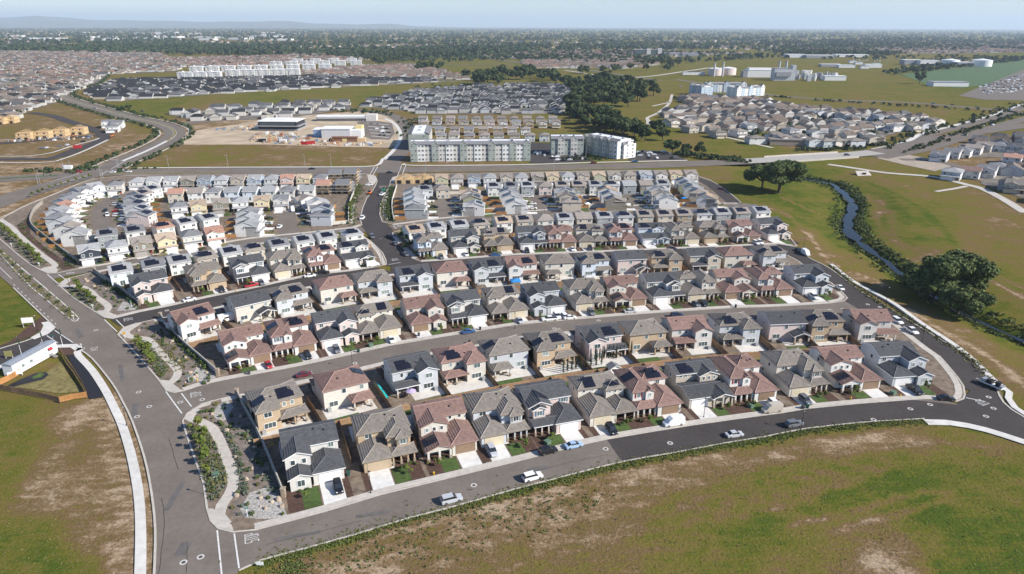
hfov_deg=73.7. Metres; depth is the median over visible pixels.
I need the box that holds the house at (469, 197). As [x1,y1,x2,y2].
[459,192,482,207]
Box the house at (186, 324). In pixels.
[162,302,221,341]
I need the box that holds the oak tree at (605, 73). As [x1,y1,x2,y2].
[598,71,611,77]
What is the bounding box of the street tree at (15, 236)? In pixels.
[11,234,18,241]
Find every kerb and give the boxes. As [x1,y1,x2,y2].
[0,140,107,162]
[0,174,377,273]
[0,178,93,217]
[0,252,78,321]
[13,287,55,327]
[30,138,98,155]
[59,234,386,318]
[82,350,156,573]
[117,255,847,392]
[182,322,965,532]
[239,418,924,570]
[379,170,740,224]
[392,209,796,261]
[411,170,611,174]
[807,256,999,394]
[998,395,1023,416]
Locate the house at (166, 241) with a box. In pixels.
[153,231,178,252]
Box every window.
[186,323,192,328]
[186,331,196,337]
[240,315,247,319]
[263,411,271,418]
[264,421,276,429]
[281,307,290,312]
[290,460,295,465]
[297,479,305,487]
[328,442,333,447]
[329,400,338,406]
[381,289,389,293]
[400,438,405,443]
[422,284,429,288]
[423,382,433,388]
[425,372,432,377]
[472,372,481,378]
[474,363,480,368]
[478,278,485,282]
[513,416,518,421]
[517,360,523,366]
[537,410,542,415]
[541,360,550,365]
[542,351,548,355]
[585,271,592,274]
[594,343,600,348]
[633,344,640,349]
[698,341,707,346]
[746,338,754,342]
[772,334,779,338]
[814,335,823,339]
[862,334,871,338]
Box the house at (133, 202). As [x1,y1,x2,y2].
[119,199,149,213]
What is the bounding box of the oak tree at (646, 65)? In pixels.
[642,63,649,70]
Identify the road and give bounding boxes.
[0,159,751,181]
[745,123,1023,162]
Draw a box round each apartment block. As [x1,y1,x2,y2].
[176,71,192,76]
[188,65,204,71]
[193,71,207,76]
[205,65,220,70]
[206,70,222,76]
[221,65,235,71]
[225,69,240,76]
[237,64,251,68]
[240,68,255,75]
[253,64,267,68]
[255,68,270,75]
[269,61,281,64]
[270,64,283,68]
[270,68,285,75]
[285,68,300,74]
[286,61,297,64]
[286,64,299,68]
[291,58,302,63]
[302,60,313,63]
[302,64,315,70]
[310,58,320,63]
[318,60,329,63]
[318,63,331,68]
[328,58,338,62]
[334,60,345,65]
[346,57,356,62]
[350,59,361,65]
[409,138,530,161]
[550,134,583,154]
[583,132,634,158]
[689,83,712,94]
[704,81,746,91]
[726,84,764,96]
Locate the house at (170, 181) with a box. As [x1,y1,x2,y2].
[162,176,180,189]
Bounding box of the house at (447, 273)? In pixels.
[430,261,470,287]
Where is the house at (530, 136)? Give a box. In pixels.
[524,132,534,141]
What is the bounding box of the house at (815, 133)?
[806,129,828,137]
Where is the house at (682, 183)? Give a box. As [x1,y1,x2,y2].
[678,179,698,193]
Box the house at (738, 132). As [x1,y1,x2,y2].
[728,128,747,137]
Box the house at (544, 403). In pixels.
[512,378,583,435]
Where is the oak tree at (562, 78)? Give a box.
[558,75,571,81]
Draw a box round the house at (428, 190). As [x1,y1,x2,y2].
[417,184,432,198]
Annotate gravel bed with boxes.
[117,301,137,310]
[187,367,215,380]
[213,401,232,420]
[240,487,286,518]
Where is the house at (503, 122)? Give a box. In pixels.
[498,119,507,127]
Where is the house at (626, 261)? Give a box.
[608,249,649,275]
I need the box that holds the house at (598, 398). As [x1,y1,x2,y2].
[566,370,638,426]
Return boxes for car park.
[357,121,394,139]
[530,142,591,162]
[628,150,684,160]
[959,70,1023,100]
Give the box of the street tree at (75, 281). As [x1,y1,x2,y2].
[72,278,79,285]
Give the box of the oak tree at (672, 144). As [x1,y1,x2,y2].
[663,139,681,153]
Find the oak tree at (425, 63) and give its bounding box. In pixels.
[420,61,428,67]
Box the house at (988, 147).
[976,141,994,152]
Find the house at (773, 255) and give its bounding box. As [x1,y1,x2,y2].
[748,244,791,267]
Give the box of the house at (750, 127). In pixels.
[740,123,757,131]
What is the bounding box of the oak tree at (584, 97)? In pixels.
[580,92,588,101]
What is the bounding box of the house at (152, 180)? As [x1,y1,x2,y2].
[145,176,163,187]
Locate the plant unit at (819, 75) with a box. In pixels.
[815,72,825,78]
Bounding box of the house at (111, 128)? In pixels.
[105,124,120,132]
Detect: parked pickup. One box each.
[244,281,258,287]
[541,315,557,321]
[698,299,708,306]
[807,292,819,299]
[903,326,918,334]
[905,383,924,394]
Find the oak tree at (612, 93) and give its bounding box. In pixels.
[606,87,616,101]
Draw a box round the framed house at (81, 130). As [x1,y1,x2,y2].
[70,124,88,134]
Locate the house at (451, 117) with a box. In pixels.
[446,115,455,121]
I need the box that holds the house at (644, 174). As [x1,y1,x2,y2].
[636,170,653,179]
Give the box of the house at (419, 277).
[394,263,433,292]
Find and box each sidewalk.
[0,344,84,368]
[71,95,189,169]
[73,347,145,573]
[78,108,160,172]
[79,224,359,267]
[99,234,338,271]
[119,266,374,316]
[140,158,384,167]
[154,256,681,321]
[182,301,829,389]
[221,332,570,401]
[254,321,962,528]
[363,236,384,264]
[384,118,401,158]
[393,203,726,224]
[394,237,416,257]
[402,160,687,165]
[421,243,792,260]
[828,292,844,302]
[830,264,1023,414]
[872,104,1022,148]
[923,419,1023,443]
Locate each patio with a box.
[185,329,218,342]
[250,313,277,323]
[255,416,311,443]
[282,307,316,317]
[319,297,359,309]
[321,399,376,419]
[348,426,354,441]
[362,293,397,303]
[400,287,436,297]
[406,415,413,429]
[411,385,444,399]
[436,284,471,290]
[444,376,493,393]
[485,281,507,286]
[491,365,535,380]
[520,278,540,283]
[539,360,581,375]
[543,275,576,280]
[580,274,611,278]
[586,353,632,367]
[616,272,646,276]
[633,347,673,358]
[686,346,717,354]
[734,343,766,351]
[780,339,809,345]
[806,339,849,345]
[859,338,892,342]
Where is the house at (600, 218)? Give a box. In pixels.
[591,210,613,227]
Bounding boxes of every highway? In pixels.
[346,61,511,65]
[478,56,663,80]
[563,68,705,76]
[676,79,1022,112]
[872,117,1023,158]
[898,106,1023,142]
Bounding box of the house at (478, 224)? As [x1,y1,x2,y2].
[468,218,489,234]
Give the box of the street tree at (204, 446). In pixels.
[200,443,208,450]
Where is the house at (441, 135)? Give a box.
[436,132,447,138]
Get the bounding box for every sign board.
[3,351,12,357]
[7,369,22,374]
[21,317,34,326]
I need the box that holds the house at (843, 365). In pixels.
[803,344,883,392]
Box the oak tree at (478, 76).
[473,72,486,82]
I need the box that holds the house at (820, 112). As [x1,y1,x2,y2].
[811,110,826,117]
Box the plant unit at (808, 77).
[806,75,815,80]
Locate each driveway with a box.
[158,298,174,304]
[187,248,198,256]
[210,245,221,252]
[212,288,227,293]
[254,362,273,369]
[300,351,318,360]
[320,479,346,504]
[325,346,343,355]
[348,265,360,268]
[368,468,394,489]
[384,335,400,342]
[414,330,430,337]
[456,254,468,257]
[456,451,481,467]
[471,322,486,327]
[485,444,510,460]
[501,250,512,253]
[512,317,527,321]
[560,430,583,442]
[578,310,589,315]
[594,424,608,434]
[626,246,637,248]
[632,305,649,311]
[644,245,656,247]
[655,303,672,309]
[662,413,685,420]
[691,406,716,418]
[707,243,718,245]
[726,299,744,304]
[758,400,767,405]
[769,240,785,243]
[779,296,799,302]
[791,396,815,404]
[805,295,824,301]
[863,389,887,397]
[894,385,914,395]
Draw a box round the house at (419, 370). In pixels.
[381,351,439,397]
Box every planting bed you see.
[0,226,46,267]
[17,217,74,269]
[67,288,100,309]
[79,274,138,313]
[132,342,166,378]
[135,321,215,385]
[190,425,226,503]
[199,399,282,517]
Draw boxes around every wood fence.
[0,369,19,383]
[0,384,59,401]
[36,231,48,234]
[41,237,54,240]
[48,244,62,247]
[59,392,86,401]
[60,348,86,392]
[100,235,202,252]
[124,244,370,288]
[187,201,272,209]
[188,276,638,346]
[221,268,229,281]
[224,319,233,327]
[225,227,234,230]
[225,234,235,237]
[253,345,860,444]
[307,396,321,420]
[309,294,323,310]
[335,212,344,214]
[335,218,345,220]
[339,420,350,461]
[373,379,391,407]
[392,283,402,298]
[392,310,402,327]
[394,205,403,207]
[394,210,404,213]
[395,216,405,219]
[399,228,633,245]
[410,434,416,447]
[433,281,440,292]
[438,376,451,395]
[448,178,589,181]
[486,369,498,385]
[496,211,506,214]
[528,358,544,377]
[570,344,592,369]
[596,208,606,210]
[626,349,639,363]
[670,346,682,357]
[686,204,696,207]
[711,338,728,353]
[759,335,776,349]
[804,335,818,345]
[845,335,860,345]
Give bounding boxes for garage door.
[82,259,94,264]
[108,191,116,194]
[110,254,122,260]
[135,251,147,256]
[157,291,171,299]
[166,246,177,252]
[173,213,182,217]
[186,243,196,249]
[209,240,219,245]
[211,282,224,289]
[214,210,223,213]
[253,353,270,363]
[255,274,267,281]
[274,206,282,209]
[277,271,289,277]
[299,344,314,353]
[318,470,340,483]
[324,339,339,347]
[328,263,339,269]
[347,260,358,265]
[367,459,388,471]
[383,328,397,336]
[414,324,427,331]
[435,250,445,255]
[456,248,465,253]
[456,442,474,453]
[471,316,484,323]
[485,435,503,446]
[500,245,510,250]
[512,310,524,317]
[522,244,532,249]
[550,306,563,313]
[560,421,577,432]
[564,242,574,247]
[578,303,590,310]
[582,242,591,246]
[594,415,610,425]
[626,241,635,245]
[632,299,644,305]
[644,240,654,244]
[655,297,667,303]
[662,404,678,414]
[688,239,697,243]
[689,295,701,301]
[691,398,707,407]
[706,238,715,242]
[726,293,738,298]
[750,236,759,241]
[758,391,774,400]
[769,235,778,239]
[779,289,790,295]
[791,387,807,395]
[804,288,816,293]
[862,381,878,389]
[894,377,910,385]
[941,176,951,180]
[1004,189,1016,193]
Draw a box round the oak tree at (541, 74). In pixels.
[536,71,547,81]
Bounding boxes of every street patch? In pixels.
[74,328,83,337]
[118,365,124,381]
[131,403,137,417]
[164,481,185,510]
[174,542,191,555]
[274,530,320,540]
[356,510,388,517]
[527,465,548,470]
[608,390,1023,460]
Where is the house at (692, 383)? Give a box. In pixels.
[660,358,735,408]
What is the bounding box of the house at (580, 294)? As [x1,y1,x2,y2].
[561,277,608,310]
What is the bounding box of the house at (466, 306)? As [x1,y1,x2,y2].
[439,289,488,325]
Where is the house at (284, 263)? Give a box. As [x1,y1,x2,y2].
[264,248,305,277]
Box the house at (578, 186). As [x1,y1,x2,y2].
[569,180,585,194]
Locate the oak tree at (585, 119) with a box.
[581,114,591,127]
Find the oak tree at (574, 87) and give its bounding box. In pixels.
[570,85,581,90]
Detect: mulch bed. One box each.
[0,316,46,346]
[58,347,74,354]
[135,301,158,309]
[190,288,213,297]
[225,363,255,374]
[234,280,248,288]
[272,351,300,365]
[284,477,322,513]
[291,270,306,276]
[306,382,314,394]
[316,348,322,357]
[318,345,327,356]
[342,337,365,351]
[342,469,353,497]
[359,334,385,346]
[359,465,371,490]
[375,366,384,379]
[391,453,425,483]
[408,329,416,337]
[417,254,435,259]
[420,451,460,475]
[430,324,451,334]
[447,320,472,331]
[468,250,484,256]
[476,447,485,463]
[477,441,490,461]
[484,249,498,254]
[489,315,512,324]
[505,430,537,454]
[528,311,541,319]
[528,426,564,447]
[535,246,549,252]
[547,246,564,251]
[579,427,588,437]
[583,420,598,435]
[594,244,608,249]
[594,304,613,314]
[608,244,624,249]
[609,304,633,312]
[614,412,642,431]
[630,409,662,427]
[669,242,684,246]
[669,298,691,308]
[679,410,688,420]
[682,403,699,418]
[706,296,727,306]
[710,404,741,415]
[716,240,732,244]
[730,395,762,412]
[739,296,764,304]
[757,293,784,303]
[780,391,798,404]
[797,292,812,301]
[809,385,839,402]
[817,293,838,298]
[829,385,869,399]
[882,381,905,395]
[913,383,946,395]
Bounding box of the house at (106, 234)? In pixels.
[96,227,117,247]
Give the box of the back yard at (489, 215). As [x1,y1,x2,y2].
[484,212,492,216]
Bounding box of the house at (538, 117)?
[535,116,543,122]
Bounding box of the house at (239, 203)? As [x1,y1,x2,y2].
[231,196,249,211]
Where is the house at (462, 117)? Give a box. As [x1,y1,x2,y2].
[458,116,466,122]
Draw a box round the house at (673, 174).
[667,170,682,182]
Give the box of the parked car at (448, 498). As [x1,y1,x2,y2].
[440,492,462,504]
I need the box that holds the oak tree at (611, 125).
[608,117,617,134]
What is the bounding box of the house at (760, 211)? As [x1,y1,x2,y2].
[748,205,771,218]
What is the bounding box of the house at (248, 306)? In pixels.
[222,289,276,323]
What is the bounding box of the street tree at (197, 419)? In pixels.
[186,415,201,430]
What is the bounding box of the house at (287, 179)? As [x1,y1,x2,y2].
[279,174,296,187]
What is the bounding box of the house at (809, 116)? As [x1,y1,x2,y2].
[794,113,812,118]
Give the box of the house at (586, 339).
[569,322,627,361]
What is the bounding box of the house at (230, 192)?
[223,185,242,200]
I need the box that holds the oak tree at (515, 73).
[510,70,518,76]
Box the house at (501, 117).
[497,116,505,122]
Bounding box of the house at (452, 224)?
[446,218,468,230]
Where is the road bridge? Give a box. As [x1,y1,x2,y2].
[764,151,858,161]
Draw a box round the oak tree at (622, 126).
[616,121,630,136]
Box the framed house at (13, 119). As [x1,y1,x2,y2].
[2,114,19,122]
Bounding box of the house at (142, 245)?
[129,235,154,256]
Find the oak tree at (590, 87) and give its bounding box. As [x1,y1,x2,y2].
[585,83,597,92]
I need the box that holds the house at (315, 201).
[303,197,329,212]
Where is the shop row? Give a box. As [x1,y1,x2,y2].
[316,113,377,120]
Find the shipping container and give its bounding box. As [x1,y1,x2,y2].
[62,165,72,168]
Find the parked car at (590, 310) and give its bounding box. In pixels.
[587,307,595,315]
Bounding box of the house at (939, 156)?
[928,150,950,161]
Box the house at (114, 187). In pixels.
[106,180,125,195]
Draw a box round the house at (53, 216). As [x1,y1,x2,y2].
[44,211,79,227]
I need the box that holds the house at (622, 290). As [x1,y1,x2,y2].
[598,274,647,307]
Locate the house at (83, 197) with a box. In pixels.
[58,190,89,204]
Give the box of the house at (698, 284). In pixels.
[674,269,720,301]
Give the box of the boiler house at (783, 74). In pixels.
[770,65,796,80]
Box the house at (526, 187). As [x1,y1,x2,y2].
[519,181,534,195]
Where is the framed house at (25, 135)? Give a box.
[15,129,33,139]
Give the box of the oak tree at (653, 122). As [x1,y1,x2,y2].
[649,120,666,130]
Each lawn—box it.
[15,360,84,392]
[32,373,44,378]
[146,301,159,307]
[202,291,212,295]
[240,366,255,372]
[262,440,278,447]
[286,355,301,363]
[301,486,321,508]
[333,412,358,420]
[342,345,356,351]
[373,339,384,344]
[391,467,411,483]
[405,409,410,414]
[431,329,442,334]
[441,457,460,471]
[497,377,522,384]
[506,442,525,455]
[546,435,564,445]
[594,310,605,314]
[614,422,630,430]
[638,357,660,362]
[649,417,663,425]
[670,303,682,308]
[707,301,717,306]
[711,407,729,415]
[740,299,756,304]
[747,403,761,410]
[769,297,785,303]
[787,346,809,348]
[810,395,827,402]
[819,294,832,300]
[852,391,870,398]
[920,385,936,394]
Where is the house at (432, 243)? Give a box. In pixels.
[411,231,447,256]
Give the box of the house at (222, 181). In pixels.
[213,175,230,187]
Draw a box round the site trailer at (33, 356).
[1,340,57,375]
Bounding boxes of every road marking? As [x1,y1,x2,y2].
[166,391,181,413]
[216,530,222,573]
[234,533,239,567]
[244,533,258,543]
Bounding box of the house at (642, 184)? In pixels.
[636,179,653,193]
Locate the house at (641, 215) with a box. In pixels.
[632,208,653,222]
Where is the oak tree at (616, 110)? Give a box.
[599,108,620,114]
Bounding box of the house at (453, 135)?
[448,132,459,138]
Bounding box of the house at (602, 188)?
[596,185,617,199]
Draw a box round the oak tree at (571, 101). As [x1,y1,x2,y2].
[566,98,581,106]
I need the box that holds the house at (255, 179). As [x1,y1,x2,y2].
[246,174,264,186]
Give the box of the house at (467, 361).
[430,341,487,386]
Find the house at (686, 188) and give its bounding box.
[682,183,703,197]
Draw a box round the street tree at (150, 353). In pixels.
[147,351,154,362]
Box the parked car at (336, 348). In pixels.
[332,343,340,353]
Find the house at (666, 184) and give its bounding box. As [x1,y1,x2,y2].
[653,179,670,191]
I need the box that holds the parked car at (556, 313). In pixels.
[552,311,560,318]
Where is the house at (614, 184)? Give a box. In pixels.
[603,180,619,191]
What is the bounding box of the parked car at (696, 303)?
[691,300,700,306]
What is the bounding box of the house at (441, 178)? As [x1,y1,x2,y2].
[435,174,448,184]
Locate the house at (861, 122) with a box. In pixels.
[855,121,867,123]
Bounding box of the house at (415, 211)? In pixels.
[403,203,429,218]
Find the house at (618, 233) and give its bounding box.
[603,223,638,245]
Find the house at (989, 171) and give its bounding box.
[977,164,998,177]
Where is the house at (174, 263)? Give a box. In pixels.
[164,253,191,275]
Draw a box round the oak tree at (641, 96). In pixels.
[631,86,644,100]
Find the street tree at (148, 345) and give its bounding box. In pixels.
[142,341,151,350]
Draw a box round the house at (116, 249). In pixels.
[104,238,129,260]
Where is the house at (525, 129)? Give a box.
[520,126,530,134]
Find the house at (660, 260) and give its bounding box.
[644,249,683,271]
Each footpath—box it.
[0,219,57,266]
[57,284,111,311]
[122,323,181,387]
[185,408,238,522]
[383,192,388,219]
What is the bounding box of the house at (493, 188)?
[485,181,501,196]
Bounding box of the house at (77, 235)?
[59,226,95,246]
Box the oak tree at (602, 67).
[599,65,607,70]
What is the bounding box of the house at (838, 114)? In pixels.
[834,111,850,118]
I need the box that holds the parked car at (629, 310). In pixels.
[623,308,636,312]
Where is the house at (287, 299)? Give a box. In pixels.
[266,282,313,316]
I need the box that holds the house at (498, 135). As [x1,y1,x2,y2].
[493,132,503,138]
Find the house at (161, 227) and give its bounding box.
[150,221,175,234]
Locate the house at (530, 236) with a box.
[515,225,547,249]
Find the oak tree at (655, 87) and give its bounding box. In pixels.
[648,83,661,95]
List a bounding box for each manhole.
[179,560,187,564]
[197,554,204,559]
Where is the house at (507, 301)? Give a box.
[480,284,529,320]
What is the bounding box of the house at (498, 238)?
[480,227,513,251]
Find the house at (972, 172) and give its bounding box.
[961,165,983,179]
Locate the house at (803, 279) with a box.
[779,264,833,294]
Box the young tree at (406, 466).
[404,461,412,472]
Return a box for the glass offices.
[633,48,697,55]
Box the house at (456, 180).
[450,173,463,186]
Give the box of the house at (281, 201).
[272,194,290,210]
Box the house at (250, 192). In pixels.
[241,185,261,200]
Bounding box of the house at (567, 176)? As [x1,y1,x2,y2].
[559,172,574,184]
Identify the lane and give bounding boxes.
[91,187,128,235]
[158,204,272,212]
[278,204,298,235]
[379,181,513,187]
[436,198,452,218]
[530,193,550,213]
[621,192,643,208]
[698,177,741,203]
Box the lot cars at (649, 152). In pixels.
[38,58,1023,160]
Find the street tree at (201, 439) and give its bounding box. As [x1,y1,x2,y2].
[192,433,206,446]
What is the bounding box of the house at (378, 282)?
[351,269,393,299]
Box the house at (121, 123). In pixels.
[110,120,124,127]
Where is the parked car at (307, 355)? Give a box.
[303,349,311,359]
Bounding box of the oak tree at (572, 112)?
[569,110,587,123]
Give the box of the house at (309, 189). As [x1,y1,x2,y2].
[299,184,315,196]
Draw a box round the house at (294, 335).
[263,314,317,357]
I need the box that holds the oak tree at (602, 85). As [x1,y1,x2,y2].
[598,81,614,88]
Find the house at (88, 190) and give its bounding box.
[69,185,96,200]
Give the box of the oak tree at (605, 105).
[596,103,613,108]
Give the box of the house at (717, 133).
[708,129,728,138]
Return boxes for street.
[0,135,110,160]
[0,328,72,364]
[29,112,109,136]
[43,227,365,278]
[111,244,797,325]
[159,301,856,425]
[162,389,1022,573]
[185,109,411,170]
[361,173,416,265]
[389,203,757,229]
[786,252,997,394]
[898,158,989,181]
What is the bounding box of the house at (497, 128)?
[493,126,502,134]
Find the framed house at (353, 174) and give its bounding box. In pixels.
[341,168,361,181]
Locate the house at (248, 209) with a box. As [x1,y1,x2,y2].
[234,206,265,217]
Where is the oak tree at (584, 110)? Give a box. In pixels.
[575,107,588,123]
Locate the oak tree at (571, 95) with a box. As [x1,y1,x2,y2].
[562,92,581,102]
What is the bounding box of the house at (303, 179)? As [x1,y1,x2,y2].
[295,174,312,187]
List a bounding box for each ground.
[0,27,1023,573]
[0,174,376,272]
[62,235,385,318]
[86,81,455,100]
[119,255,846,392]
[165,103,352,121]
[184,321,963,532]
[372,86,559,113]
[380,170,732,223]
[392,208,795,261]
[664,118,763,138]
[768,117,919,135]
[959,141,1023,176]
[980,175,1023,197]
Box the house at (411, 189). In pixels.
[402,187,423,196]
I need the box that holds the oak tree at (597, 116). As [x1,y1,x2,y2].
[591,113,604,130]
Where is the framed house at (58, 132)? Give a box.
[52,126,69,136]
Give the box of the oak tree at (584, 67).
[578,65,587,70]
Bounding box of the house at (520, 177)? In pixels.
[513,172,527,185]
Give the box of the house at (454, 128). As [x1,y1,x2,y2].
[450,126,460,134]
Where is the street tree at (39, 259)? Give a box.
[36,256,43,262]
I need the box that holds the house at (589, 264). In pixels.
[572,251,612,277]
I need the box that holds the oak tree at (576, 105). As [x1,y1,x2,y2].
[569,103,582,107]
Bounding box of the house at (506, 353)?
[476,334,529,378]
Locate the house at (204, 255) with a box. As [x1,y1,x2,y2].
[191,250,218,262]
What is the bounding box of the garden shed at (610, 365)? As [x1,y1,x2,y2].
[606,361,621,373]
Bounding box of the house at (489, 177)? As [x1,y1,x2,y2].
[482,173,496,186]
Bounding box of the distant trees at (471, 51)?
[0,28,1023,172]
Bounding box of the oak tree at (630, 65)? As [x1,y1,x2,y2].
[627,63,634,70]
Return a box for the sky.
[0,0,1023,28]
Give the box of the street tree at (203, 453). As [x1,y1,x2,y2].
[199,449,208,463]
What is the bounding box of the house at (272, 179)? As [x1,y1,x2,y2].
[263,174,280,185]
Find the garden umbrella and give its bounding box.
[406,388,415,393]
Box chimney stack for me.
[721,62,724,75]
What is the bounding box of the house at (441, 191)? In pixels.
[433,184,450,198]
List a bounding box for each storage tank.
[708,67,721,75]
[721,67,736,74]
[941,59,959,63]
[972,59,992,66]
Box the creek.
[805,179,1023,342]
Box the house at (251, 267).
[227,253,270,284]
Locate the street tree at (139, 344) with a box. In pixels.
[136,341,143,350]
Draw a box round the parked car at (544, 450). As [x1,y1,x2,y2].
[538,445,557,455]
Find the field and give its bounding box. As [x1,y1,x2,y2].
[901,60,1023,87]
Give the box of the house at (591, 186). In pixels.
[586,180,602,194]
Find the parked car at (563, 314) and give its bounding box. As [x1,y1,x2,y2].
[559,312,567,318]
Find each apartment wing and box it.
[407,125,431,149]
[621,141,635,158]
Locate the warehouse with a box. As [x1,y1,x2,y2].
[226,38,251,39]
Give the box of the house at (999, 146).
[992,142,1006,151]
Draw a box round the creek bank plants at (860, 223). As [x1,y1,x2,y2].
[772,168,1023,345]
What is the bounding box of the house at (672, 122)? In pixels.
[663,118,680,126]
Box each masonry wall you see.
[29,200,80,263]
[92,267,141,305]
[158,312,219,375]
[234,388,285,497]
[332,220,347,224]
[348,185,357,220]
[392,184,396,218]
[433,191,458,194]
[485,207,504,210]
[581,203,603,206]
[677,202,695,205]
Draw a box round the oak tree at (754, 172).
[743,163,767,188]
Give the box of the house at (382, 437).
[350,405,417,472]
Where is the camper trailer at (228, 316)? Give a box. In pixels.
[217,312,234,321]
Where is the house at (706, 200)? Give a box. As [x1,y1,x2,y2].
[696,192,718,207]
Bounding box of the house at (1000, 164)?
[988,162,1005,173]
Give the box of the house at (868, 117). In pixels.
[855,113,871,120]
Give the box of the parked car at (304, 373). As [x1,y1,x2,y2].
[295,370,311,377]
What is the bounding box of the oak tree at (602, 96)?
[598,92,606,103]
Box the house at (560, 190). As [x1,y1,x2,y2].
[552,186,574,201]
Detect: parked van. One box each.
[366,260,379,266]
[662,413,684,427]
[761,401,783,413]
[801,248,809,255]
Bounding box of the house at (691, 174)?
[682,169,698,181]
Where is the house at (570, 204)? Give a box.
[557,197,581,211]
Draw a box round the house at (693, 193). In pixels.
[689,188,707,201]
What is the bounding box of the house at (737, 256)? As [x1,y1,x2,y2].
[715,246,756,267]
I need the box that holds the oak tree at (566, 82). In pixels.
[563,78,572,86]
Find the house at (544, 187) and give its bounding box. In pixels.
[536,181,552,194]
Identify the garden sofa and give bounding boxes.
[296,416,303,421]
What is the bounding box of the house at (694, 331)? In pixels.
[659,315,713,350]
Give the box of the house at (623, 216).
[612,211,633,226]
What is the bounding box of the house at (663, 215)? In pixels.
[652,208,673,222]
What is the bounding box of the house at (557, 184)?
[553,180,568,190]
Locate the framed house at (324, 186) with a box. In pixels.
[314,179,335,194]
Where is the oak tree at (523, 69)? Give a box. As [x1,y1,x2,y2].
[517,67,528,78]
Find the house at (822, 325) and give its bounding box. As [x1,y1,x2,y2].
[801,309,850,342]
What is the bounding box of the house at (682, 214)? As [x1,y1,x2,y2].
[672,207,693,224]
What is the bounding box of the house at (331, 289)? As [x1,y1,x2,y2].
[310,274,357,304]
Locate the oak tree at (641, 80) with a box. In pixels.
[637,77,648,85]
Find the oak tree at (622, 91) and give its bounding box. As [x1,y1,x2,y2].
[618,88,625,101]
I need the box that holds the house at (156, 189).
[138,184,163,197]
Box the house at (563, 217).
[553,211,574,228]
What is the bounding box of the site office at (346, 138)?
[331,136,365,141]
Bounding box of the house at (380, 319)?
[350,300,401,340]
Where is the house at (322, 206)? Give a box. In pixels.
[307,202,333,216]
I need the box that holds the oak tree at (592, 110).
[588,106,604,114]
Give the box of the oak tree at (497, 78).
[491,74,502,83]
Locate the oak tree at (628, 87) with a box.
[617,83,634,92]
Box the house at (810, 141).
[803,136,822,146]
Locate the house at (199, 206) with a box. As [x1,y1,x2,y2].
[189,199,207,215]
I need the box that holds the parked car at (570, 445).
[564,440,582,449]
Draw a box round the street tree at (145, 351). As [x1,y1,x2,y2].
[142,348,148,357]
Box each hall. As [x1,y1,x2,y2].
[312,124,364,137]
[740,68,771,76]
[783,54,805,57]
[803,55,834,57]
[818,64,840,66]
[832,54,868,56]
[836,65,854,67]
[862,64,882,67]
[899,59,918,64]
[916,60,939,64]
[952,62,973,66]
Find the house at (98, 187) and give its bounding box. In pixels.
[82,181,106,196]
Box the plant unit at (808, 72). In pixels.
[800,70,811,76]
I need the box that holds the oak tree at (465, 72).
[461,68,471,75]
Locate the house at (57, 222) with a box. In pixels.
[45,215,77,233]
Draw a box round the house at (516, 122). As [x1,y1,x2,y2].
[512,119,520,127]
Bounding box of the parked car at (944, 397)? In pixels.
[936,394,955,401]
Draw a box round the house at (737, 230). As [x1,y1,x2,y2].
[721,219,761,242]
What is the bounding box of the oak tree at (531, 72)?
[527,69,536,75]
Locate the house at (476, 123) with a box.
[472,119,481,127]
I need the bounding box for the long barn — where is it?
[767,137,846,146]
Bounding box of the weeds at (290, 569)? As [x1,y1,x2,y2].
[218,471,617,573]
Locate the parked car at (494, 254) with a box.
[490,252,500,256]
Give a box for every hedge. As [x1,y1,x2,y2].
[33,221,134,303]
[166,328,206,370]
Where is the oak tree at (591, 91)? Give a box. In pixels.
[587,89,597,97]
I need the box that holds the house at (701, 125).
[695,122,714,130]
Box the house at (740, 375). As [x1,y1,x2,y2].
[707,353,779,402]
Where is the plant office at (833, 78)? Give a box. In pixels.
[821,75,846,80]
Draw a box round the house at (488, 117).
[484,115,492,122]
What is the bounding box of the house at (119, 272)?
[106,261,133,285]
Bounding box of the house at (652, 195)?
[647,189,672,203]
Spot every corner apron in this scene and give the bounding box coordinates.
[31,321,54,338]
[41,266,57,272]
[59,278,69,284]
[97,310,118,317]
[119,322,138,333]
[160,380,181,391]
[183,400,211,418]
[206,508,233,530]
[367,174,376,183]
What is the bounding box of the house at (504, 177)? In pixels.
[499,172,512,185]
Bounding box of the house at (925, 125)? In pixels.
[917,121,937,129]
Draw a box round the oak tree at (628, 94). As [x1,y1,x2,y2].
[622,93,635,105]
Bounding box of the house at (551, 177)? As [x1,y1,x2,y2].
[544,172,559,184]
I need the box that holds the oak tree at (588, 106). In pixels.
[581,103,593,113]
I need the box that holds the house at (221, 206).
[212,197,229,213]
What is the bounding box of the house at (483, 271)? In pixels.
[465,257,505,285]
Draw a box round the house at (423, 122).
[419,120,428,124]
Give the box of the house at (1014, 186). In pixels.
[1003,178,1023,193]
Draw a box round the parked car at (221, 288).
[218,285,225,292]
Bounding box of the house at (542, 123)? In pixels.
[538,119,547,127]
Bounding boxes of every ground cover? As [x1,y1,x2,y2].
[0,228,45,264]
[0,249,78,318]
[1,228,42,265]
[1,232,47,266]
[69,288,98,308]
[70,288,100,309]
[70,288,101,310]
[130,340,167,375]
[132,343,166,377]
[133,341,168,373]
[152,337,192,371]
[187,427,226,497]
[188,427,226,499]
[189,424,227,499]
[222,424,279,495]
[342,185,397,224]
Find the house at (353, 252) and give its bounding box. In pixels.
[336,239,375,266]
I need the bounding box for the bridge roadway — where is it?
[746,150,884,162]
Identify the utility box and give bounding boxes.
[211,471,219,478]
[544,438,551,444]
[748,402,754,407]
[889,389,896,395]
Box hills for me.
[0,16,717,29]
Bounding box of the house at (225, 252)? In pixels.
[217,244,242,266]
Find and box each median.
[0,175,56,178]
[0,251,77,321]
[60,79,175,140]
[62,79,176,160]
[108,172,227,173]
[449,167,611,170]

